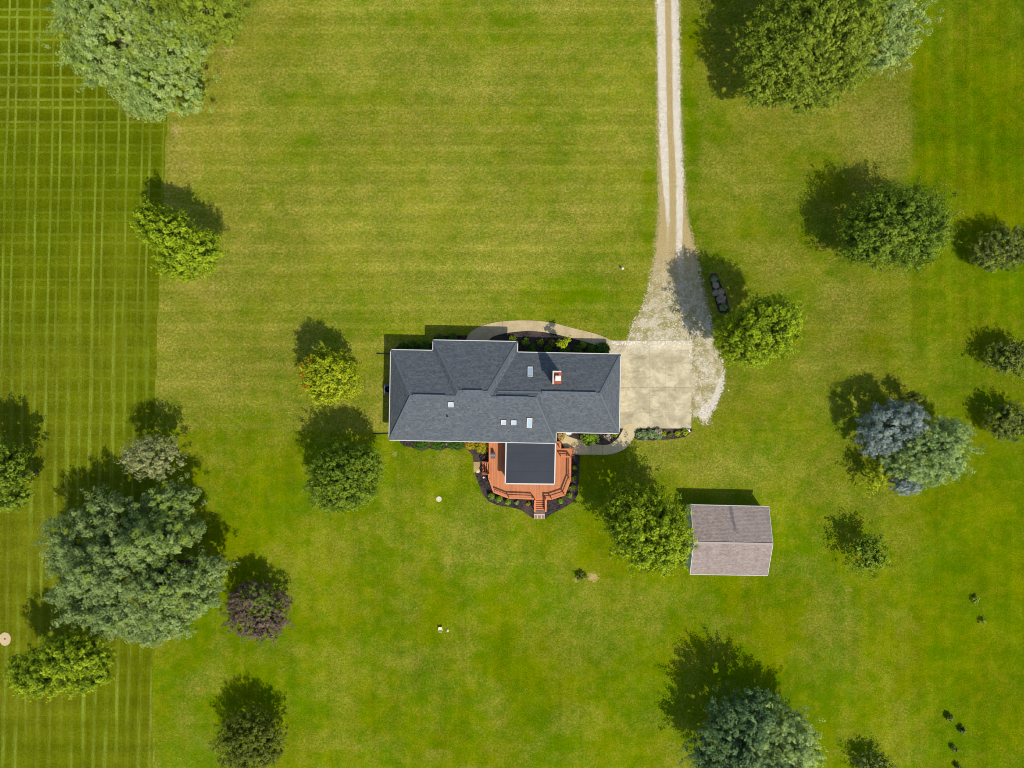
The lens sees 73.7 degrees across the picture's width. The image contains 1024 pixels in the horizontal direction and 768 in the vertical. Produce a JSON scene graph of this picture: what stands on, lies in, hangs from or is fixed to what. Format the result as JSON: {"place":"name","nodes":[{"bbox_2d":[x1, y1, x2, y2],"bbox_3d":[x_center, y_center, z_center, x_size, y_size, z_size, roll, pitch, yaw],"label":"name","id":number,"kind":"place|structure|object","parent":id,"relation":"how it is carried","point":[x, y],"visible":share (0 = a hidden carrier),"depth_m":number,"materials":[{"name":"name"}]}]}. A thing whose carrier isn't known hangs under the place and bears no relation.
{"place":"outdoors","nodes":[
{"label":"outdoors","id":0,"kind":"place"},
{"bbox_2d":[0,0,1023,767],"bbox_3d":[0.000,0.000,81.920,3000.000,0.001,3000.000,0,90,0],"label":"lawn","id":1,"kind":"structure","parent":0,"point":[368,184],"depth_m":81.92,"materials":[{"name":"green plant"}]},
{"bbox_2d":[0,632,10,645],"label":"well pad","id":2,"kind":"object","parent":1,"relation":"on","point":[5,638],"visible":1,"depth_m":81.87,"materials":[{"name":"beige concrete"}]},
{"bbox_2d":[0,435,39,513],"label":"maple tree","id":3,"kind":"object","parent":1,"relation":"on","point":[12,480],"visible":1,"depth_m":75.49,"materials":[{"name":"green plant"}]},
{"bbox_2d":[1,626,118,702],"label":"maple tree","id":4,"kind":"object","parent":1,"relation":"on","point":[60,664],"visible":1,"depth_m":73.69,"materials":[{"name":"green plant"}]},
{"bbox_2d":[36,0,220,122],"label":"maple tree","id":5,"kind":"object","parent":1,"relation":"on","point":[144,61],"visible":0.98,"depth_m":72.68,"materials":[{"name":"green plant"}]},
{"bbox_2d":[33,472,238,648],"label":"maple tree","id":6,"kind":"object","parent":1,"relation":"on","point":[143,555],"visible":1,"depth_m":73.76,"materials":[{"name":"green plant"}]},
{"bbox_2d":[114,431,186,481],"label":"ornamental tree","id":7,"kind":"object","parent":1,"relation":"on","point":[143,448],"visible":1,"depth_m":75.28,"materials":[{"name":"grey plant"}]},
{"bbox_2d":[129,194,232,282],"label":"maple tree","id":8,"kind":"object","parent":1,"relation":"on","point":[188,253],"visible":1,"depth_m":73.00,"materials":[{"name":"green plant"}]},
{"bbox_2d":[145,0,252,47],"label":"maple tree","id":9,"kind":"object","parent":1,"relation":"on","point":[202,17],"visible":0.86,"depth_m":72.36,"materials":[{"name":"green plant"}]},
{"bbox_2d":[207,698,289,767],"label":"ornamental tree","id":10,"kind":"object","parent":1,"relation":"on","point":[249,754],"visible":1,"depth_m":77.54,"materials":[{"name":"green plant"}]},
{"bbox_2d":[219,578,294,646],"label":"plum tree","id":11,"kind":"object","parent":1,"relation":"on","point":[260,598],"visible":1,"depth_m":77.85,"materials":[{"name":"purple plant"}]},
{"bbox_2d":[295,346,367,405],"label":"ornamental tree","id":12,"kind":"object","parent":1,"relation":"on","point":[340,371],"visible":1,"depth_m":75.56,"materials":[{"name":"yellow plant"}]},
{"bbox_2d":[299,440,386,518],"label":"maple tree","id":13,"kind":"object","parent":1,"relation":"on","point":[351,495],"visible":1,"depth_m":74.38,"materials":[{"name":"green plant"}]},
{"bbox_2d":[384,384,389,393],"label":"air conditioner","id":14,"kind":"object","parent":1,"relation":"on","point":[386,388],"visible":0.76,"depth_m":81.01,"materials":[{"name":"metal"}]},
{"bbox_2d":[400,441,459,450],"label":"mulch bed","id":15,"kind":"object","parent":1,"relation":"on","point":[407,443],"visible":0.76,"depth_m":81.89,"materials":[{"name":"black soil"}]},
{"bbox_2d":[413,441,427,449],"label":"shrub","id":16,"kind":"object","parent":15,"relation":"on","point":[421,445],"visible":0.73,"depth_m":80.85,"materials":[{"name":"green plant"}]},
{"bbox_2d":[430,441,445,450],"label":"shrub","id":17,"kind":"object","parent":15,"relation":"on","point":[437,445],"visible":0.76,"depth_m":80.80,"materials":[{"name":"green plant"}]},
{"bbox_2d":[447,442,464,450],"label":"shrub","id":18,"kind":"object","parent":15,"relation":"on","point":[456,445],"visible":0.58,"depth_m":80.84,"materials":[{"name":"green plant"}]},
{"bbox_2d":[395,335,466,349],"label":"mulch bed","id":19,"kind":"object","parent":1,"relation":"on","point":[461,337],"visible":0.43,"depth_m":81.89,"materials":[{"name":"black soil"}]},
{"bbox_2d":[398,341,407,348],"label":"shrub","id":20,"kind":"object","parent":19,"relation":"on","point":[403,345],"visible":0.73,"depth_m":81.22,"materials":[{"name":"green plant"}]},
{"bbox_2d":[407,341,419,349],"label":"shrub","id":21,"kind":"object","parent":19,"relation":"on","point":[413,345],"visible":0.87,"depth_m":81.11,"materials":[{"name":"green plant"}]},
{"bbox_2d":[418,341,430,349],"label":"shrub","id":22,"kind":"object","parent":19,"relation":"on","point":[424,345],"visible":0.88,"depth_m":81.06,"materials":[{"name":"green plant"}]},
{"bbox_2d":[435,334,445,339],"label":"shrub","id":23,"kind":"object","parent":19,"relation":"on","point":[439,337],"visible":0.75,"depth_m":81.21,"materials":[{"name":"green plant"}]},
{"bbox_2d":[448,333,456,339],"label":"shrub","id":24,"kind":"object","parent":19,"relation":"on","point":[452,336],"visible":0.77,"depth_m":81.25,"materials":[{"name":"green plant"}]},
{"bbox_2d":[473,462,479,471],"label":"paver landing","id":25,"kind":"object","parent":1,"relation":"on","point":[476,465],"visible":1,"depth_m":81.86,"materials":[{"name":"beige stone"}]},
{"bbox_2d":[388,339,620,484],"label":"house","id":26,"kind":"structure","parent":1,"relation":"on","point":[526,407],"depth_m":77.69,"materials":[{"name":"grey"}]},
{"bbox_2d":[464,439,579,518],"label":"mulch bed","id":27,"kind":"object","parent":1,"relation":"on","point":[553,505],"visible":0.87,"depth_m":81.89,"materials":[{"name":"black soil"}]},
{"bbox_2d":[464,442,475,449],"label":"shrub","id":28,"kind":"object","parent":27,"relation":"on","point":[470,445],"visible":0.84,"depth_m":81.06,"materials":[{"name":"yellow plant"}]},
{"bbox_2d":[474,442,488,453],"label":"shrub","id":29,"kind":"object","parent":27,"relation":"on","point":[482,447],"visible":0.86,"depth_m":81.00,"materials":[{"name":"yellow plant"}]},
{"bbox_2d":[488,492,493,499],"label":"boxwood","id":30,"kind":"object","parent":27,"relation":"on","point":[491,496],"visible":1,"depth_m":81.24,"materials":[{"name":"green plant"}]},
{"bbox_2d":[495,496,502,502],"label":"boxwood","id":31,"kind":"object","parent":27,"relation":"on","point":[499,499],"visible":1,"depth_m":81.22,"materials":[{"name":"green plant"}]},
{"bbox_2d":[557,433,565,441],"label":"ornamental grass","id":32,"kind":"object","parent":27,"relation":"on","point":[560,436],"depth_m":81.17,"materials":[{"name":"yellow plant"}]},
{"bbox_2d":[482,441,573,511],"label":"deck","id":33,"kind":"structure","parent":1,"relation":"on","point":[499,486],"depth_m":81.00,"materials":[{"name":"red wood"}]},
{"bbox_2d":[466,320,611,344],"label":"front walk","id":34,"kind":"structure","parent":1,"relation":"on","point":[486,332],"depth_m":81.88,"materials":[{"name":"concrete"}]},
{"bbox_2d":[534,510,544,513],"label":"paver landing","id":35,"kind":"object","parent":1,"relation":"on","point":[540,512],"visible":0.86,"depth_m":81.86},
{"bbox_2d":[535,515,544,518],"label":"paver landing","id":36,"kind":"object","parent":1,"relation":"on","point":[539,516],"visible":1,"depth_m":81.84,"materials":[{"name":"beige stone"}]},
{"bbox_2d":[489,331,598,352],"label":"mulch bed","id":37,"kind":"object","parent":1,"relation":"on","point":[533,336],"visible":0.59,"depth_m":81.89,"materials":[{"name":"black soil"}]},
{"bbox_2d":[509,335,516,340],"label":"shrub","id":38,"kind":"object","parent":37,"relation":"on","point":[511,338],"visible":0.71,"depth_m":81.33,"materials":[{"name":"green plant"}]},
{"bbox_2d":[521,337,530,346],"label":"shrub","id":39,"kind":"object","parent":37,"relation":"on","point":[525,342],"visible":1,"depth_m":81.36,"materials":[{"name":"green plant"}]},
{"bbox_2d":[527,344,535,351],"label":"shrub","id":40,"kind":"object","parent":37,"relation":"on","point":[532,348],"visible":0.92,"depth_m":81.31,"materials":[{"name":"green plant"}]},
{"bbox_2d":[537,339,543,346],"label":"shrub","id":41,"kind":"object","parent":37,"relation":"on","point":[540,342],"visible":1,"depth_m":81.32,"materials":[{"name":"green plant"}]},
{"bbox_2d":[544,344,552,351],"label":"shrub","id":42,"kind":"object","parent":37,"relation":"on","point":[547,348],"visible":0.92,"depth_m":81.19,"materials":[{"name":"green plant"}]},
{"bbox_2d":[548,339,555,346],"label":"shrub","id":43,"kind":"object","parent":37,"relation":"on","point":[551,342],"visible":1,"depth_m":81.33,"materials":[{"name":"green plant"}]},
{"bbox_2d":[556,335,570,348],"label":"young tree","id":44,"kind":"object","parent":37,"relation":"on","point":[563,342],"visible":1,"depth_m":78.47,"materials":[{"name":"yellow plant"}]},
{"bbox_2d":[559,345,569,352],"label":"shrub","id":45,"kind":"object","parent":37,"relation":"on","point":[565,350],"visible":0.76,"depth_m":81.14,"materials":[{"name":"green plant"}]},
{"bbox_2d":[573,345,582,352],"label":"shrub","id":46,"kind":"object","parent":37,"relation":"on","point":[577,349],"visible":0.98,"depth_m":81.30,"materials":[{"name":"green plant"}]},
{"bbox_2d":[580,341,586,347],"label":"shrub","id":47,"kind":"object","parent":37,"relation":"on","point":[583,344],"visible":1,"depth_m":81.31,"materials":[{"name":"green plant"}]},
{"bbox_2d":[585,343,596,352],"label":"shrub","id":48,"kind":"object","parent":37,"relation":"on","point":[591,348],"visible":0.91,"depth_m":81.24,"materials":[{"name":"green plant"}]},
{"bbox_2d":[596,342,610,352],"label":"shrub","id":49,"kind":"object","parent":37,"relation":"on","point":[603,347],"visible":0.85,"depth_m":81.08,"materials":[{"name":"green plant"}]},
{"bbox_2d":[575,571,587,580],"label":"shrub","id":50,"kind":"object","parent":1,"relation":"on","point":[581,576],"visible":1,"depth_m":81.40,"materials":[{"name":"green plant"}]},
{"bbox_2d":[565,428,622,444],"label":"mulch bed","id":51,"kind":"object","parent":1,"relation":"on","point":[603,441],"visible":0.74,"depth_m":81.89,"materials":[{"name":"black soil"}]},
{"bbox_2d":[580,433,599,445],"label":"shrub","id":52,"kind":"object","parent":51,"relation":"on","point":[588,439],"visible":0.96,"depth_m":80.97,"materials":[{"name":"green plant"}]},
{"bbox_2d":[603,434,612,440],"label":"shrub","id":53,"kind":"object","parent":51,"relation":"on","point":[607,436],"visible":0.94,"depth_m":81.56,"materials":[{"name":"pink plant"}]},
{"bbox_2d":[561,424,636,454],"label":"side walk","id":54,"kind":"structure","parent":1,"relation":"on","point":[623,440],"depth_m":81.86,"materials":[{"name":"concrete"}]},
{"bbox_2d":[596,477,699,578],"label":"maple tree","id":55,"kind":"object","parent":1,"relation":"on","point":[633,540],"visible":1,"depth_m":72.73,"materials":[{"name":"green plant"}]},
{"bbox_2d":[609,340,691,427],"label":"concrete slab","id":56,"kind":"structure","parent":1,"relation":"on","point":[656,385],"depth_m":81.87,"materials":[{"name":"beige concrete"}]},
{"bbox_2d":[634,428,691,440],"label":"mulch bed","id":57,"kind":"object","parent":1,"relation":"on","point":[668,430],"visible":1,"depth_m":81.89,"materials":[{"name":"black soil"}]},
{"bbox_2d":[635,430,641,437],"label":"plant","id":58,"kind":"object","parent":57,"relation":"on","point":[638,434],"visible":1,"depth_m":81.37,"materials":[{"name":"green plant"}]},
{"bbox_2d":[641,429,646,435],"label":"plant","id":59,"kind":"object","parent":57,"relation":"on","point":[643,432],"visible":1,"depth_m":81.41,"materials":[{"name":"green plant"}]},
{"bbox_2d":[647,428,655,438],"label":"plant","id":60,"kind":"object","parent":57,"relation":"on","point":[651,434],"visible":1,"depth_m":81.33,"materials":[{"name":"green plant"}]},
{"bbox_2d":[654,427,662,434],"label":"plant","id":61,"kind":"object","parent":57,"relation":"on","point":[657,430],"visible":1,"depth_m":81.36,"materials":[{"name":"brown plant"}]},
{"bbox_2d":[655,432,662,439],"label":"plant","id":62,"kind":"object","parent":57,"relation":"on","point":[658,436],"visible":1,"depth_m":81.41,"materials":[{"name":"green plant"}]},
{"bbox_2d":[674,430,680,436],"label":"plant","id":63,"kind":"object","parent":57,"relation":"on","point":[677,433],"visible":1,"depth_m":81.56,"materials":[{"name":"green plant"}]},
{"bbox_2d":[681,428,688,435],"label":"plant","id":64,"kind":"object","parent":57,"relation":"on","point":[685,432],"visible":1,"depth_m":81.55,"materials":[{"name":"green plant"}]},
{"bbox_2d":[709,273,729,312],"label":"mulch bed","id":65,"kind":"object","parent":1,"relation":"on","point":[724,294],"visible":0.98,"depth_m":81.89,"materials":[{"name":"black soil"}]},
{"bbox_2d":[710,275,718,282],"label":"plant","id":66,"kind":"object","parent":65,"relation":"on","point":[714,279],"visible":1,"depth_m":81.48,"materials":[{"name":"green plant"}]},
{"bbox_2d":[712,289,718,295],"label":"plant","id":67,"kind":"object","parent":65,"relation":"on","point":[715,293],"visible":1,"depth_m":81.51,"materials":[{"name":"grey plant"}]},
{"bbox_2d":[712,282,718,288],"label":"plant","id":68,"kind":"object","parent":65,"relation":"on","point":[715,285],"visible":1,"depth_m":81.44,"materials":[{"name":"grey plant"}]},
{"bbox_2d":[716,295,725,303],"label":"plant","id":69,"kind":"object","parent":65,"relation":"on","point":[721,299],"visible":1,"depth_m":81.46,"materials":[{"name":"grey plant"}]},
{"bbox_2d":[717,288,724,295],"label":"plant","id":70,"kind":"object","parent":65,"relation":"on","point":[720,291],"visible":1,"depth_m":81.45,"materials":[{"name":"grey plant"}]},
{"bbox_2d":[719,303,726,310],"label":"plant","id":71,"kind":"object","parent":65,"relation":"on","point":[722,306],"visible":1,"depth_m":81.45,"materials":[{"name":"green plant"}]},
{"bbox_2d":[685,504,772,575],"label":"shed","id":72,"kind":"structure","parent":1,"relation":"on","point":[735,539],"depth_m":78.72,"materials":[{"name":"grey"}]},
{"bbox_2d":[677,681,810,767],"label":"pine tree","id":73,"kind":"object","parent":1,"relation":"on","point":[747,749],"visible":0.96,"depth_m":74.95,"materials":[{"name":"green plant"}]},
{"bbox_2d":[711,290,807,370],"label":"maple tree","id":74,"kind":"object","parent":1,"relation":"on","point":[760,320],"visible":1,"depth_m":71.07,"materials":[{"name":"green plant"}]},
{"bbox_2d":[759,693,828,767],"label":"pine tree","id":75,"kind":"object","parent":1,"relation":"on","point":[790,721],"visible":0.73,"depth_m":75.51,"materials":[{"name":"green plant"}]},
{"bbox_2d":[732,0,891,115],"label":"maple tree","id":76,"kind":"object","parent":1,"relation":"on","point":[788,74],"visible":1,"depth_m":72.61,"materials":[{"name":"green plant"}]},
{"bbox_2d":[836,531,896,579],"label":"young tree","id":77,"kind":"object","parent":1,"relation":"on","point":[873,555],"visible":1,"depth_m":78.61,"materials":[{"name":"green plant"}]},
{"bbox_2d":[858,458,888,500],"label":"young tree","id":78,"kind":"object","parent":1,"relation":"on","point":[876,481],"visible":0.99,"depth_m":79.23,"materials":[{"name":"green plant"}]},
{"bbox_2d":[848,749,898,767],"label":"bush","id":79,"kind":"object","parent":1,"relation":"on","point":[881,762],"visible":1,"depth_m":80.05,"materials":[{"name":"green plant"}]},
{"bbox_2d":[840,0,944,79],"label":"maple tree","id":80,"kind":"object","parent":1,"relation":"on","point":[894,32],"visible":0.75,"depth_m":73.53,"materials":[{"name":"green plant"}]},
{"bbox_2d":[854,398,930,459],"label":"blue spruce","id":81,"kind":"object","parent":1,"relation":"on","point":[885,441],"visible":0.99,"depth_m":76.80,"materials":[{"name":"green plant"}]},
{"bbox_2d":[835,170,964,276],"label":"maple tree","id":82,"kind":"object","parent":1,"relation":"on","point":[934,227],"visible":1,"depth_m":74.45,"materials":[{"name":"green plant"}]},
{"bbox_2d":[887,474,924,496],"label":"blue spruce","id":83,"kind":"object","parent":1,"relation":"on","point":[904,485],"visible":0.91,"depth_m":78.30,"materials":[{"name":"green plant"}]},
{"bbox_2d":[900,388,929,405],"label":"young tree","id":84,"kind":"object","parent":1,"relation":"on","point":[912,396],"visible":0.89,"depth_m":78.92,"materials":[{"name":"green plant"}]},
{"bbox_2d":[878,414,986,494],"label":"pine tree","id":85,"kind":"object","parent":1,"relation":"on","point":[948,440],"visible":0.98,"depth_m":76.31,"materials":[{"name":"green plant"}]},
{"bbox_2d":[946,713,954,721],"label":"sapling","id":86,"kind":"object","parent":1,"relation":"on","point":[949,716],"visible":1,"depth_m":81.32,"materials":[{"name":"green plant"}]},
{"bbox_2d":[951,745,958,752],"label":"sapling","id":87,"kind":"object","parent":1,"relation":"on","point":[954,748],"visible":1,"depth_m":81.39,"materials":[{"name":"green plant"}]},
{"bbox_2d":[958,725,966,734],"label":"sapling","id":88,"kind":"object","parent":1,"relation":"on","point":[962,730],"visible":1,"depth_m":81.46,"materials":[{"name":"green plant"}]},
{"bbox_2d":[969,595,980,604],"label":"sapling","id":89,"kind":"object","parent":1,"relation":"on","point":[975,599],"visible":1,"depth_m":81.53,"materials":[{"name":"green plant"}]},
{"bbox_2d":[978,617,986,624],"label":"sapling","id":90,"kind":"object","parent":1,"relation":"on","point":[981,620],"visible":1,"depth_m":81.63,"materials":[{"name":"green plant"}]},
{"bbox_2d":[969,221,1023,273],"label":"bush","id":91,"kind":"object","parent":1,"relation":"on","point":[1014,253],"visible":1,"depth_m":78.75,"materials":[{"name":"green plant"}]},
{"bbox_2d":[979,335,1023,379],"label":"bush","id":92,"kind":"object","parent":1,"relation":"on","point":[1015,361],"visible":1,"depth_m":79.17,"materials":[{"name":"green plant"}]},
{"bbox_2d":[982,399,1023,443],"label":"bush","id":93,"kind":"object","parent":1,"relation":"on","point":[1009,420],"visible":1,"depth_m":79.06,"materials":[{"name":"green plant"}]},
{"bbox_2d":[626,0,725,425],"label":"driveway","id":94,"kind":"structure","parent":0,"point":[674,307],"depth_m":81.91,"materials":[{"name":"beige gravel"}]}
]}

